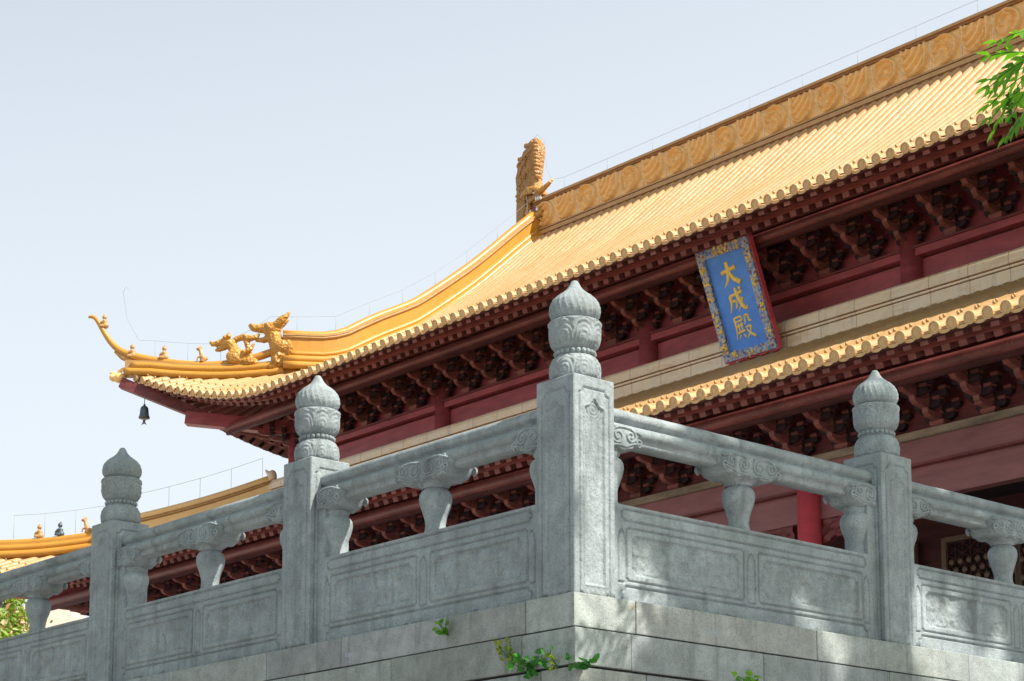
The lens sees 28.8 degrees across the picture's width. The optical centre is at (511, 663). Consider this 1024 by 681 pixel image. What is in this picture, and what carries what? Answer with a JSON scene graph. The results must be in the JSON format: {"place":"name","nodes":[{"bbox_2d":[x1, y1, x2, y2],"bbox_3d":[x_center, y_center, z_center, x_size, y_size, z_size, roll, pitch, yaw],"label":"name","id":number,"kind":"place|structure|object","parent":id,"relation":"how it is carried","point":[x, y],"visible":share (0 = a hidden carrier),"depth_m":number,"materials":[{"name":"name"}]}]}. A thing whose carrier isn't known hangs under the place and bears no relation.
{"place":"outdoors","nodes":[
{"label":"outdoors","id":0,"kind":"place"},
{"bbox_2d":[14,605,84,633],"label":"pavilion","id":1,"kind":"structure","parent":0,"point":[58,616],"depth_m":48.22,"materials":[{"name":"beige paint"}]},
{"bbox_2d":[0,0,1005,617],"label":"sky","id":2,"kind":"structure","parent":0,"point":[223,167],"materials":[{"name":"white"}]},
{"bbox_2d":[0,0,1023,615],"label":"temple hall","id":3,"kind":"structure","parent":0,"point":[874,206],"depth_m":29.80,"materials":[{"name":"tile"}]},
{"bbox_2d":[138,398,149,424],"bbox_3d":[-7.002,-4.908,37.972,0.216,0.750,0.216,7,-11,-41],"label":"wind bell","id":4,"kind":"object","parent":3,"relation":"hanging from","point":[144,413],"visible":1,"depth_m":37.90,"materials":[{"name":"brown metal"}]},
{"bbox_2d":[695,233,782,364],"bbox_3d":[3.180,-5.115,28.098,0.128,1.668,1.024,-22,8,-41],"label":"name plaque","id":5,"kind":"object","parent":3,"relation":"hanging from","point":[738,299],"visible":1,"depth_m":28.05,"materials":[{"name":"blue wood"}]},
{"bbox_2d":[914,544,918,564],"bbox_3d":[4.951,-0.080,26.553,0.075,2.910,1.190,7,-11,-41],"label":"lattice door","id":6,"kind":"structure","parent":3,"relation":"in","point":[916,561],"depth_m":26.29,"materials":[{"name":"brown wood"}]},
{"bbox_2d":[941,534,1019,584],"bbox_3d":[6.009,-0.253,25.351,0.075,2.910,1.190,7,-11,-41],"label":"lattice door","id":7,"kind":"structure","parent":3,"relation":"in","point":[962,553],"depth_m":25.69,"materials":[{"name":"brown wood"}]},
{"bbox_2d":[1015,543,1023,585],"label":"lattice door","id":8,"kind":"structure","parent":3,"relation":"in","point":[1020,558],"depth_m":25.02,"materials":[{"name":"brown wood"}]},
{"bbox_3d":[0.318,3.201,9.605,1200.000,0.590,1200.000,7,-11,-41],"label":"ground","id":9,"kind":"structure","parent":0,"visible":0},
{"bbox_2d":[0,598,52,638],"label":"tree","id":10,"kind":"object","parent":9,"relation":"on","point":[10,620],"visible":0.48,"depth_m":43.07,"materials":[{"name":"green plant"}]},
{"bbox_2d":[125,591,1023,680],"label":"terrace wall","id":11,"kind":"structure","parent":9,"relation":"on","point":[628,640],"depth_m":10.87,"materials":[{"name":"stone"}]},
{"bbox_2d":[432,617,448,635],"bbox_3d":[-0.384,-0.207,10.764,0.095,0.098,0.208,1,-8,-4],"label":"weed","id":12,"kind":"object","parent":11,"relation":"attached to","point":[443,631],"visible":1,"depth_m":10.80,"materials":[{"name":"green plant"}]},
{"bbox_2d":[491,637,519,662],"bbox_3d":[-0.028,-0.062,10.345,0.126,0.165,0.153,3,-9,-23],"label":"weed","id":13,"kind":"object","parent":11,"relation":"attached to","point":[509,655],"visible":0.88,"depth_m":10.36,"materials":[{"name":"green plant"}]},
{"bbox_2d":[0,280,1023,680],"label":"stone balustrade","id":14,"kind":"object","parent":11,"relation":"on","point":[576,526],"visible":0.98,"depth_m":11.76,"materials":[{"name":"grey stone"}]},
{"bbox_2d":[506,645,552,678],"bbox_3d":[0.123,-0.001,10.186,0.174,0.158,0.350,7,-11,-41],"label":"weed","id":15,"kind":"object","parent":11,"relation":"attached to","point":[530,671],"visible":1,"depth_m":10.22,"materials":[{"name":"green plant"}]},
{"bbox_2d":[545,647,557,670],"bbox_3d":[0.201,-0.019,10.111,0.048,0.119,0.095,-3,-9,23],"label":"weed","id":16,"kind":"object","parent":11,"relation":"attached to","point":[549,654],"visible":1,"depth_m":10.10,"materials":[{"name":"green plant"}]},
{"bbox_2d":[563,652,599,670],"bbox_3d":[0.368,-0.013,10.028,0.203,0.091,0.110,-4,-9,27],"label":"weed","id":17,"kind":"object","parent":11,"relation":"attached to","point":[579,665],"visible":1,"depth_m":10.03,"materials":[{"name":"green plant"}]},
{"bbox_2d":[731,669,760,680],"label":"weed","id":18,"kind":"object","parent":11,"relation":"attached to","point":[748,672],"visible":1,"depth_m":10.76,"materials":[{"name":"green plant"}]},
{"bbox_2d":[975,29,1023,147],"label":"tree","id":19,"kind":"object","parent":9,"relation":"on","point":[1016,96],"visible":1,"depth_m":9.32,"materials":[{"name":"green plant"}]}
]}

